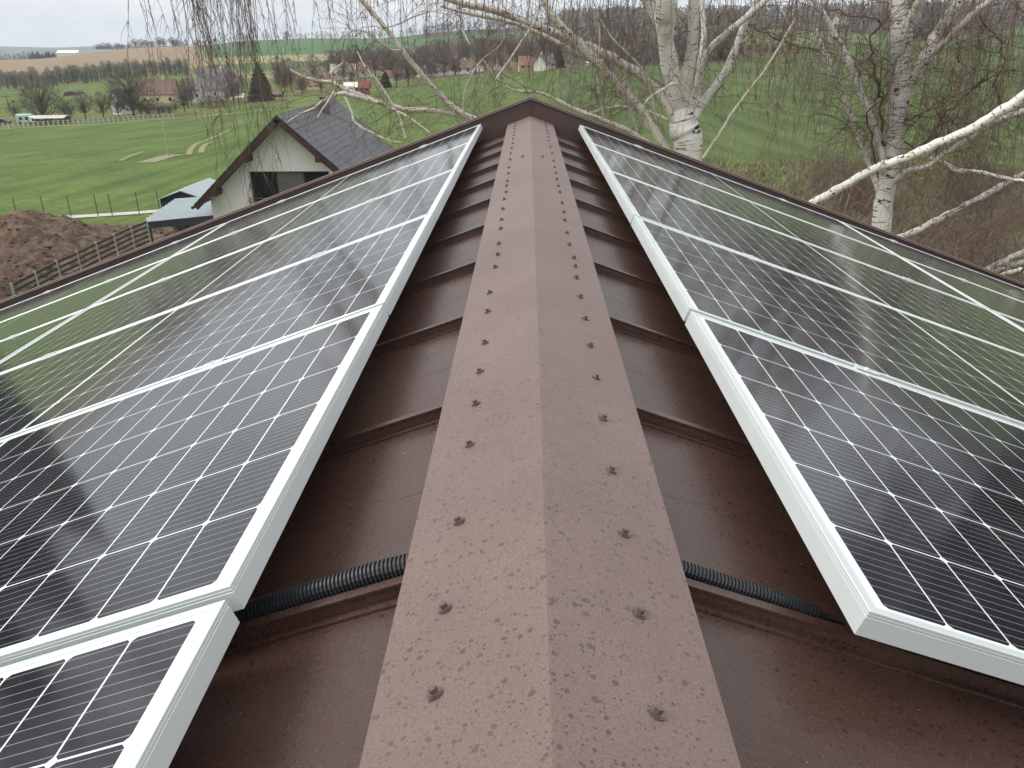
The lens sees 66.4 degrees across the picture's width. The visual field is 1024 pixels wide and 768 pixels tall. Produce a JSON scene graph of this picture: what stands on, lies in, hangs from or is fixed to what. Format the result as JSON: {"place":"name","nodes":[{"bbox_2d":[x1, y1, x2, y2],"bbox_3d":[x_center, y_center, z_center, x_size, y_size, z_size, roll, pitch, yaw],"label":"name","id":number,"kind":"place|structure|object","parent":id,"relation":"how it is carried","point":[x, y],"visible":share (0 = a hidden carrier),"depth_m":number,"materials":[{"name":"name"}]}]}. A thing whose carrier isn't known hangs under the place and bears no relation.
{"place":"outdoors","nodes":[
{"label":"outdoors","id":0,"kind":"place"},
{"bbox_2d":[66,209,158,217],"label":"path","id":1,"kind":"structure","parent":0,"point":[110,214],"depth_m":62.79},
{"bbox_2d":[4,109,273,128],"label":"road","id":2,"kind":"structure","parent":0,"point":[137,120],"depth_m":194.86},
{"bbox_2d":[0,0,1006,46],"label":"sky","id":3,"kind":"structure","parent":0,"point":[23,23],"materials":[{"name":"white"}]},
{"bbox_2d":[0,12,1023,280],"bbox_3d":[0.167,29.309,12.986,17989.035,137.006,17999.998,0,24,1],"label":"ground","id":4,"kind":"structure","parent":0,"point":[56,164],"depth_m":135.81,"materials":[{"name":"plant"}]},
{"bbox_2d":[6,99,23,116],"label":"bare tree","id":5,"kind":"object","parent":4,"relation":"on","point":[13,109],"visible":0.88,"depth_m":207.43,"materials":[{"name":"brown plant"}]},
{"bbox_2d":[15,114,34,123],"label":"trailer","id":6,"kind":"object","parent":4,"relation":"on","point":[22,117],"visible":0.75,"depth_m":198.06,"materials":[{"name":"metal"}]},
{"bbox_2d":[15,80,68,114],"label":"bare tree","id":7,"kind":"object","parent":4,"relation":"on","point":[43,104],"visible":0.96,"depth_m":201.62,"materials":[{"name":"brown plant"}]},
{"bbox_2d":[32,115,71,124],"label":"paddock shelter","id":8,"kind":"object","parent":4,"relation":"on","point":[49,118],"visible":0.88,"depth_m":193.08,"materials":[{"name":"white metal"}]},
{"bbox_2d":[53,98,72,114],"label":"bare tree","id":9,"kind":"object","parent":4,"relation":"on","point":[63,112],"visible":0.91,"depth_m":203.55,"materials":[{"name":"brown plant"}]},
{"bbox_2d":[56,50,81,56],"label":"village house","id":10,"kind":"structure","parent":4,"relation":"on","point":[60,53],"depth_m":1038.78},
{"bbox_2d":[0,191,159,216],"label":"wire fence","id":11,"kind":"object","parent":4,"relation":"on","point":[40,197],"visible":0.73,"depth_m":61.88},
{"bbox_2d":[9,220,151,295],"bbox_3d":[-16.070,-4.030,30.030,0.201,2.586,9.263,1,24,3],"label":"slat fence","id":12,"kind":"object","parent":4,"relation":"on","point":[57,268],"visible":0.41,"depth_m":29.77,"materials":[{"name":"wood"}]},
{"bbox_2d":[70,89,93,118],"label":"bare tree","id":13,"kind":"object","parent":4,"relation":"on","point":[82,107],"visible":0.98,"depth_m":207.82,"materials":[{"name":"brown plant"}]},
{"bbox_2d":[0,114,173,128],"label":"paddock fence","id":14,"kind":"object","parent":4,"relation":"on","point":[98,120],"visible":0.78,"depth_m":189.50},
{"bbox_2d":[0,209,178,300],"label":"dirt mound","id":15,"kind":"object","parent":4,"relation":"on","point":[32,248],"visible":0.48,"depth_m":44.02,"materials":[{"name":"soil"}]},
{"bbox_2d":[0,212,168,296],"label":"soil clods","id":16,"kind":"object","parent":15,"relation":"on","point":[48,262],"visible":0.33,"depth_m":43.37,"materials":[{"name":"soil"}]},
{"bbox_2d":[88,89,111,118],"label":"bare tree","id":17,"kind":"object","parent":4,"relation":"on","point":[101,104],"visible":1,"depth_m":206.29,"materials":[{"name":"brown plant"}]},
{"bbox_2d":[107,95,124,116],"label":"bare tree","id":18,"kind":"object","parent":4,"relation":"on","point":[116,107],"visible":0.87,"depth_m":208.95,"materials":[{"name":"brown plant"}]},
{"bbox_2d":[110,86,134,114],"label":"village house","id":19,"kind":"structure","parent":4,"relation":"on","point":[124,112],"depth_m":221.21,"materials":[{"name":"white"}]},
{"bbox_2d":[100,68,163,116],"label":"bare tree","id":20,"kind":"object","parent":4,"relation":"on","point":[133,86],"visible":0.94,"depth_m":208.23,"materials":[{"name":"brown plant"}]},
{"bbox_2d":[136,76,180,106],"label":"village house","id":21,"kind":"structure","parent":4,"relation":"on","point":[164,95],"depth_m":251.19,"materials":[{"name":"beige"}]},
{"bbox_2d":[136,154,183,162],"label":"dirt patch","id":22,"kind":"object","parent":4,"relation":"on","point":[159,158],"visible":1,"depth_m":104.62,"materials":[{"name":"soil"}]},
{"bbox_2d":[145,196,213,241],"bbox_3d":[-17.905,-8.716,45.359,3.765,3.495,6.971,-2,24,-4],"label":"carport","id":23,"kind":"object","parent":4,"relation":"on","point":[177,210],"visible":0.37,"depth_m":42.79,"materials":[{"name":"metal"}]},
{"bbox_2d":[169,83,190,111],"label":"bare tree","id":24,"kind":"object","parent":4,"relation":"on","point":[181,96],"visible":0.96,"depth_m":224.50,"materials":[{"name":"brown plant"}]},
{"bbox_2d":[170,75,197,107],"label":"bare tree","id":25,"kind":"object","parent":4,"relation":"on","point":[181,82],"visible":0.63,"depth_m":239.92,"materials":[{"name":"brown plant"}]},
{"bbox_2d":[157,178,215,231],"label":"garden shed","id":26,"kind":"structure","parent":4,"relation":"on","point":[199,188],"depth_m":51.03,"materials":[{"name":"metal"}]},
{"bbox_2d":[187,81,203,103],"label":"village house","id":27,"kind":"structure","parent":4,"relation":"on","point":[200,92],"depth_m":263.76,"materials":[{"name":"beige"}]},
{"bbox_2d":[186,130,229,154],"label":"track","id":28,"kind":"structure","parent":4,"relation":"on","point":[190,150],"depth_m":122.71,"materials":[{"name":"soil"}]},
{"bbox_2d":[0,26,428,59],"bbox_3d":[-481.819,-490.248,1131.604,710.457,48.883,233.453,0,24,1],"label":"horizon wood","id":29,"kind":"object","parent":4,"relation":"on","point":[184,44],"visible":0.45,"depth_m":1155.66,"materials":[{"name":"plant"}]},
{"bbox_2d":[196,66,236,101],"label":"village house","id":30,"kind":"structure","parent":4,"relation":"on","point":[205,92],"depth_m":267.71,"materials":[{"name":"grey"}]},
{"bbox_2d":[219,70,246,103],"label":"bare tree","id":31,"kind":"object","parent":4,"relation":"on","point":[230,84],"visible":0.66,"depth_m":240.31,"materials":[{"name":"brown plant"}]},
{"bbox_2d":[247,63,275,101],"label":"conifer","id":32,"kind":"object","parent":4,"relation":"on","point":[254,91],"visible":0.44,"depth_m":243.38,"materials":[{"name":"green plant"}]},
{"bbox_2d":[275,65,294,91],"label":"bare tree","id":33,"kind":"object","parent":4,"relation":"on","point":[282,79],"visible":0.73,"depth_m":292.47,"materials":[{"name":"brown plant"}]},
{"bbox_2d":[276,56,304,90],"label":"bare tree","id":34,"kind":"object","parent":4,"relation":"on","point":[291,73],"visible":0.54,"depth_m":299.21,"materials":[{"name":"brown plant"}]},
{"bbox_2d":[191,96,392,217],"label":"neighbour house","id":35,"kind":"structure","parent":4,"relation":"on","point":[311,155],"depth_m":40.59,"materials":[{"name":"tile"}]},
{"bbox_2d":[250,171,328,202],"bbox_3d":[-11.505,-10.087,40.899,4.150,2.080,0.060,0,24,1],"label":"window","id":36,"kind":"structure","parent":35,"relation":"in","point":[298,177],"depth_m":40.67,"materials":[{"name":"black glass"}]},
{"bbox_2d":[302,54,322,76],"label":"bare tree","id":37,"kind":"object","parent":4,"relation":"on","point":[311,66],"visible":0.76,"depth_m":352.70,"materials":[{"name":"brown plant"}]},
{"bbox_2d":[312,68,328,93],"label":"bare tree","id":38,"kind":"object","parent":4,"relation":"on","point":[320,85],"visible":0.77,"depth_m":259.89,"materials":[{"name":"brown plant"}]},
{"bbox_2d":[322,48,341,68],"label":"bare tree","id":39,"kind":"object","parent":4,"relation":"on","point":[330,56],"visible":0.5,"depth_m":362.24,"materials":[{"name":"brown plant"}]},
{"bbox_2d":[330,63,356,79],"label":"village house","id":40,"kind":"structure","parent":4,"relation":"on","point":[331,69],"depth_m":361.85,"materials":[{"name":"white"}]},
{"bbox_2d":[333,51,357,81],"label":"bare tree","id":41,"kind":"object","parent":4,"relation":"on","point":[336,62],"visible":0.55,"depth_m":317.79,"materials":[{"name":"brown plant"}]},
{"bbox_2d":[343,82,358,91],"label":"farm shed","id":42,"kind":"structure","parent":4,"relation":"on","point":[348,84],"depth_m":242.99,"materials":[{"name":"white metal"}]},
{"bbox_2d":[358,80,370,94],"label":"farm shed","id":43,"kind":"structure","parent":4,"relation":"on","point":[364,87],"depth_m":241.05,"materials":[{"name":"red"}]},
{"bbox_2d":[357,62,376,76],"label":"village house","id":44,"kind":"structure","parent":4,"relation":"on","point":[361,74],"depth_m":372.94,"materials":[{"name":"beige"}]},
{"bbox_2d":[362,43,383,75],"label":"bare tree","id":45,"kind":"object","parent":4,"relation":"on","point":[373,60],"visible":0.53,"depth_m":361.33,"materials":[{"name":"brown plant"}]},
{"bbox_2d":[373,45,394,71],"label":"bare tree","id":46,"kind":"object","parent":4,"relation":"on","point":[379,59],"visible":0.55,"depth_m":351.92,"materials":[{"name":"brown plant"}]},
{"bbox_2d":[379,71,391,87],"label":"conifer","id":47,"kind":"object","parent":4,"relation":"on","point":[386,84],"visible":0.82,"depth_m":276.68,"materials":[{"name":"green plant"}]},
{"bbox_2d":[382,54,406,87],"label":"bare tree","id":48,"kind":"object","parent":4,"relation":"on","point":[396,76],"visible":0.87,"depth_m":271.67,"materials":[{"name":"brown plant"}]},
{"bbox_2d":[393,52,420,85],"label":"bare tree","id":49,"kind":"object","parent":4,"relation":"on","point":[406,71],"visible":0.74,"depth_m":270.99,"materials":[{"name":"brown plant"}]},
{"bbox_2d":[411,45,434,66],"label":"bare tree","id":50,"kind":"object","parent":4,"relation":"on","point":[422,56],"visible":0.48,"depth_m":334.11,"materials":[{"name":"brown plant"}]},
{"bbox_2d":[428,37,452,63],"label":"bare tree","id":51,"kind":"object","parent":4,"relation":"on","point":[444,44],"visible":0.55,"depth_m":353.38,"materials":[{"name":"brown plant"}]},
{"bbox_2d":[326,34,559,69],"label":"hillside wood","id":52,"kind":"object","parent":4,"relation":"on","point":[455,43],"visible":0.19,"depth_m":559.05,"materials":[{"name":"plant"}]},
{"bbox_2d":[436,50,453,76],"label":"bare tree","id":53,"kind":"object","parent":4,"relation":"on","point":[442,66],"visible":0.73,"depth_m":298.94,"materials":[{"name":"brown plant"}]},
{"bbox_2d":[448,58,472,74],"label":"village house","id":54,"kind":"structure","parent":4,"relation":"on","point":[470,64],"depth_m":312.32,"materials":[{"name":"beige"}]},
{"bbox_2d":[0,96,1023,767],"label":"house","id":55,"kind":"structure","parent":4,"relation":"on","point":[540,464],"depth_m":0.99,"materials":[{"name":"paint"}]},
{"bbox_2d":[233,553,408,622],"bbox_3d":[-0.323,0.291,1.023,0.416,0.178,0.047,2,24,5],"label":"cable conduit","id":56,"kind":"object","parent":55,"relation":"attached to","point":[370,573],"visible":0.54,"depth_m":0.99,"materials":[{"name":"plastic"}]},
{"bbox_2d":[680,559,850,627],"bbox_3d":[0.719,0.405,1.048,1.049,0.406,0.033,0,24,1],"label":"cable conduit","id":57,"kind":"object","parent":55,"relation":"attached to","point":[735,585],"visible":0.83,"depth_m":0.98,"materials":[{"name":"plastic"}]},
{"bbox_3d":[-0.699,-0.438,2.924,0.045,0.042,6.328,0,24,1],"label":"rail","id":58,"kind":"object","parent":55,"relation":"attached to","visible":0},
{"bbox_2d":[0,304,388,667],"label":"solar panel","id":59,"kind":"object","parent":58,"relation":"attached to","point":[177,495],"visible":1,"depth_m":1.28,"materials":[{"name":"glass"}]},
{"bbox_2d":[0,168,459,373],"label":"solar panel","id":60,"kind":"object","parent":58,"relation":"attached to","point":[372,217],"visible":0.9,"depth_m":3.38,"materials":[{"name":"glass"}]},
{"bbox_3d":[-1.806,-0.073,3.108,0.045,0.042,6.328,0,24,1],"label":"rail","id":61,"kind":"object","parent":55,"relation":"attached to","visible":0},
{"bbox_2d":[0,600,239,767],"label":"solar panel","id":62,"kind":"object","parent":61,"relation":"on","point":[130,697],"visible":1,"depth_m":0.80,"materials":[{"name":"glass"}]},
{"bbox_2d":[0,213,435,439],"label":"solar panel","id":63,"kind":"object","parent":61,"relation":"on","point":[361,275],"visible":0.87,"depth_m":2.36,"materials":[{"name":"glass"}]},
{"bbox_2d":[91,142,472,306],"bbox_3d":[-1.232,-0.925,4.444,2.094,0.036,1.038,-18,22,9],"label":"solar panel","id":64,"kind":"object","parent":61,"relation":"on","point":[385,184],"visible":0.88,"depth_m":4.37,"materials":[{"name":"glass"}]},
{"bbox_2d":[173,124,482,255],"bbox_3d":[-1.213,-1.353,5.412,2.094,0.035,1.038,-18,22,9],"label":"solar panel","id":65,"kind":"object","parent":61,"relation":"on","point":[471,134],"visible":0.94,"depth_m":5.35,"materials":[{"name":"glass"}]},
{"bbox_3d":[0.863,-0.635,3.357,0.045,0.042,5.270,0,24,1],"label":"rail","id":66,"kind":"object","parent":55,"relation":"attached to","visible":0},
{"bbox_2d":[631,216,1023,426],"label":"solar panel","id":67,"kind":"object","parent":66,"relation":"on","point":[731,287],"visible":0.98,"depth_m":2.28,"materials":[{"name":"glass"}]},
{"bbox_2d":[853,363,880,375],"bbox_3d":[0.846,-0.020,1.881,0.060,0.042,0.029,18,23,-7],"label":"clamp","id":68,"kind":"object","parent":66,"relation":"attached to","point":[866,369],"visible":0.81,"depth_m":1.87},
{"bbox_2d":[2,158,1023,297],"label":"dry grass","id":69,"kind":"structure","parent":4,"relation":"on","point":[747,177],"depth_m":43.56,"materials":[{"name":"plant"}]},
{"bbox_2d":[517,54,532,71],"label":"village house","id":70,"kind":"structure","parent":4,"relation":"on","point":[522,64],"depth_m":304.22,"materials":[{"name":"orange"}]},
{"bbox_2d":[533,52,547,70],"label":"village house","id":71,"kind":"structure","parent":4,"relation":"on","point":[540,65],"depth_m":298.30,"materials":[{"name":"white paint"}]},
{"bbox_2d":[121,0,1023,237],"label":"birch tree","id":72,"kind":"object","parent":4,"relation":"on","point":[683,103],"visible":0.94,"depth_m":9.56,"materials":[{"name":"white plant"}]},
{"bbox_2d":[560,13,747,61],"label":"budding wood","id":73,"kind":"object","parent":4,"relation":"on","point":[565,55],"visible":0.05,"depth_m":385.92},
{"bbox_2d":[422,0,1023,64],"bbox_3d":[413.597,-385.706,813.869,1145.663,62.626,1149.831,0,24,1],"label":"wood","id":74,"kind":"object","parent":4,"relation":"on","point":[681,15],"visible":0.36,"depth_m":626.00,"materials":[{"name":"plant"}]},
{"bbox_2d":[704,123,789,185],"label":"shrub","id":75,"kind":"object","parent":4,"relation":"on","point":[739,160],"visible":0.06,"depth_m":28.04,"materials":[{"name":"plant"}]},
{"bbox_2d":[626,110,940,249],"bbox_3d":[4.583,-3.555,18.170,9.688,6.999,9.994,8,25,18],"label":"shrub","id":76,"kind":"object","parent":4,"relation":"on","point":[777,177],"visible":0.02,"depth_m":16.79,"materials":[{"name":"plant"}]},
{"bbox_2d":[777,135,839,192],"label":"shrub","id":77,"kind":"object","parent":4,"relation":"on","point":[799,161],"visible":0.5,"depth_m":41.78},
{"bbox_2d":[711,135,949,243],"bbox_3d":[5.869,-2.950,17.630,6.586,5.384,5.473,-11,26,-22],"label":"shrub","id":78,"kind":"object","parent":4,"relation":"on","point":[790,178],"visible":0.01,"depth_m":16.12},
{"bbox_2d":[782,128,879,192],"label":"shrub","id":79,"kind":"object","parent":4,"relation":"on","point":[823,166],"visible":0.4,"depth_m":41.39,"materials":[{"name":"plant"}]},
{"bbox_2d":[794,152,869,207],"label":"shrub","id":80,"kind":"object","parent":4,"relation":"on","point":[831,181],"visible":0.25,"depth_m":35.85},
{"bbox_2d":[771,129,911,212],"bbox_3d":[15.220,-9.577,35.432,6.368,4.601,6.570,10,26,22],"label":"shrub","id":81,"kind":"object","parent":4,"relation":"on","point":[845,177],"visible":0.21,"depth_m":34.99,"materials":[{"name":"plant"}]},
{"bbox_2d":[813,161,871,216],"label":"shrub","id":82,"kind":"object","parent":4,"relation":"on","point":[839,208],"visible":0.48,"depth_m":33.93,"materials":[{"name":"plant"}]},
{"bbox_2d":[714,0,1023,282],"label":"birch tree","id":83,"kind":"object","parent":4,"relation":"on","point":[905,78],"visible":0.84,"depth_m":9.83,"materials":[{"name":"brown plant"}]},
{"bbox_2d":[801,120,943,216],"bbox_3d":[16.161,-9.339,34.200,7.358,5.316,7.591,-20,31,-37],"label":"shrub","id":84,"kind":"object","parent":4,"relation":"on","point":[856,168],"visible":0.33,"depth_m":34.49,"materials":[{"name":"plant"}]},
{"bbox_2d":[757,148,987,251],"bbox_3d":[5.884,-1.910,15.041,6.399,5.231,5.318,-18,30,-35],"label":"shrub","id":85,"kind":"object","parent":4,"relation":"on","point":[849,196],"visible":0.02,"depth_m":15.37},
{"bbox_2d":[809,132,979,232],"bbox_3d":[15.382,-8.079,31.037,7.304,5.115,7.080,4,24,10],"label":"shrub","id":86,"kind":"object","parent":4,"relation":"on","point":[870,207],"visible":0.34,"depth_m":30.64,"materials":[{"name":"plant"}]},
{"bbox_2d":[767,141,1023,280],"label":"shrub","id":87,"kind":"object","parent":4,"relation":"on","point":[966,229],"visible":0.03,"depth_m":15.07,"materials":[{"name":"plant"}]},
{"bbox_2d":[836,168,995,259],"bbox_3d":[11.206,-4.029,21.665,6.245,4.374,6.054,-20,30,-37],"label":"shrub","id":88,"kind":"object","parent":4,"relation":"on","point":[924,218],"visible":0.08,"depth_m":21.88,"materials":[{"name":"plant"}]},
{"bbox_2d":[815,158,1023,280],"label":"shrub","id":89,"kind":"object","parent":4,"relation":"on","point":[938,224],"visible":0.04,"depth_m":15.86,"materials":[{"name":"plant"}]},
{"bbox_2d":[831,160,1020,254],"bbox_3d":[7.579,-1.902,15.385,7.443,5.378,7.679,-6,25,-12],"label":"shrub","id":90,"kind":"object","parent":4,"relation":"on","point":[911,218],"visible":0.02,"depth_m":15.60,"materials":[{"name":"plant"}]},
{"bbox_2d":[838,155,1023,281],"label":"shrub","id":91,"kind":"object","parent":4,"relation":"on","point":[962,228],"visible":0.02,"depth_m":16.07,"materials":[{"name":"plant"}]},
{"bbox_2d":[906,189,972,235],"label":"shrub","id":92,"kind":"object","parent":4,"relation":"on","point":[934,213],"visible":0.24,"depth_m":30.18,"materials":[{"name":"plant"}]},
{"bbox_2d":[865,166,1023,282],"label":"shrub","id":93,"kind":"object","parent":4,"relation":"on","point":[961,229],"visible":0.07,"depth_m":17.90,"materials":[{"name":"plant"}]},
{"bbox_2d":[894,194,1023,264],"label":"shrub","id":94,"kind":"object","parent":4,"relation":"on","point":[969,233],"visible":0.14,"depth_m":22.65,"materials":[{"name":"plant"}]},
{"bbox_2d":[902,153,1023,255],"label":"shrub","id":95,"kind":"object","parent":4,"relation":"on","point":[987,214],"visible":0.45,"depth_m":26.66,"materials":[{"name":"plant"}]},
{"bbox_2d":[910,133,1022,209],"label":"shrub","id":96,"kind":"object","parent":4,"relation":"on","point":[955,189],"visible":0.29,"depth_m":35.45,"materials":[{"name":"plant"}]},
{"bbox_2d":[952,137,1023,199],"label":"shrub","id":97,"kind":"object","parent":4,"relation":"on","point":[997,172],"visible":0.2,"depth_m":37.84,"materials":[{"name":"plant"}]},
{"bbox_3d":[-3.769,0.143,4.424,0.045,0.042,4.170,0,24,1],"label":"rail","id":98,"kind":"object","parent":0,"visible":0},
{"bbox_2d":[0,310,83,361],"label":"solar panel","id":99,"kind":"object","parent":98,"relation":"on","point":[10,346],"visible":0.44,"depth_m":3.92,"materials":[{"name":"glass"}]},
{"bbox_2d":[0,258,168,340],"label":"solar panel","id":100,"kind":"object","parent":98,"relation":"on","point":[57,309],"visible":0.62,"depth_m":4.71,"materials":[{"name":"glass"}]},
{"bbox_2d":[0,223,224,321],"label":"solar panel","id":101,"kind":"object","parent":98,"relation":"on","point":[100,277],"visible":0.73,"depth_m":5.71,"materials":[{"name":"glass"}]},
{"bbox_3d":[3.983,0.155,4.246,0.045,0.042,4.170,0,24,1],"label":"rail","id":102,"kind":"object","parent":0,"visible":0},
{"bbox_2d":[842,222,1023,301],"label":"solar panel","id":103,"kind":"object","parent":102,"relation":"on","point":[954,269],"visible":0.66,"depth_m":5.55,"materials":[{"name":"glass"}]},
{"bbox_2d":[901,257,1023,321],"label":"solar panel","id":104,"kind":"object","parent":102,"relation":"on","point":[989,299],"visible":0.52,"depth_m":4.61,"materials":[{"name":"glass"}]},
{"bbox_2d":[991,310,1023,329],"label":"solar panel","id":105,"kind":"object","parent":102,"relation":"on","point":[1018,323],"visible":0.46,"depth_m":3.92,"materials":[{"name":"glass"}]},
{"bbox_3d":[1.977,-0.272,3.495,0.044,0.042,5.270,0,24,1],"label":"rail","id":106,"kind":"object","parent":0,"visible":0},
{"bbox_2d":[578,125,896,254],"bbox_3d":[1.467,-1.338,5.337,2.094,0.035,1.038,18,23,-7],"label":"solar panel","id":107,"kind":"object","parent":106,"relation":"on","point":[589,135],"visible":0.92,"depth_m":5.28,"materials":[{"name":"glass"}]},
{"bbox_2d":[589,143,985,307],"bbox_3d":[1.448,-0.909,4.370,2.094,0.035,1.038,18,23,-7],"label":"solar panel","id":108,"kind":"object","parent":106,"relation":"on","point":[606,159],"visible":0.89,"depth_m":4.29,"materials":[{"name":"glass"}]},
{"bbox_2d":[604,170,1023,354],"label":"solar panel","id":109,"kind":"object","parent":106,"relation":"on","point":[709,224],"visible":0.88,"depth_m":3.32,"materials":[{"name":"glass"}]},
{"bbox_2d":[685,311,1023,684],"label":"solar panel","id":110,"kind":"object","parent":106,"relation":"on","point":[904,505],"visible":1,"depth_m":1.23,"materials":[{"name":"glass"}]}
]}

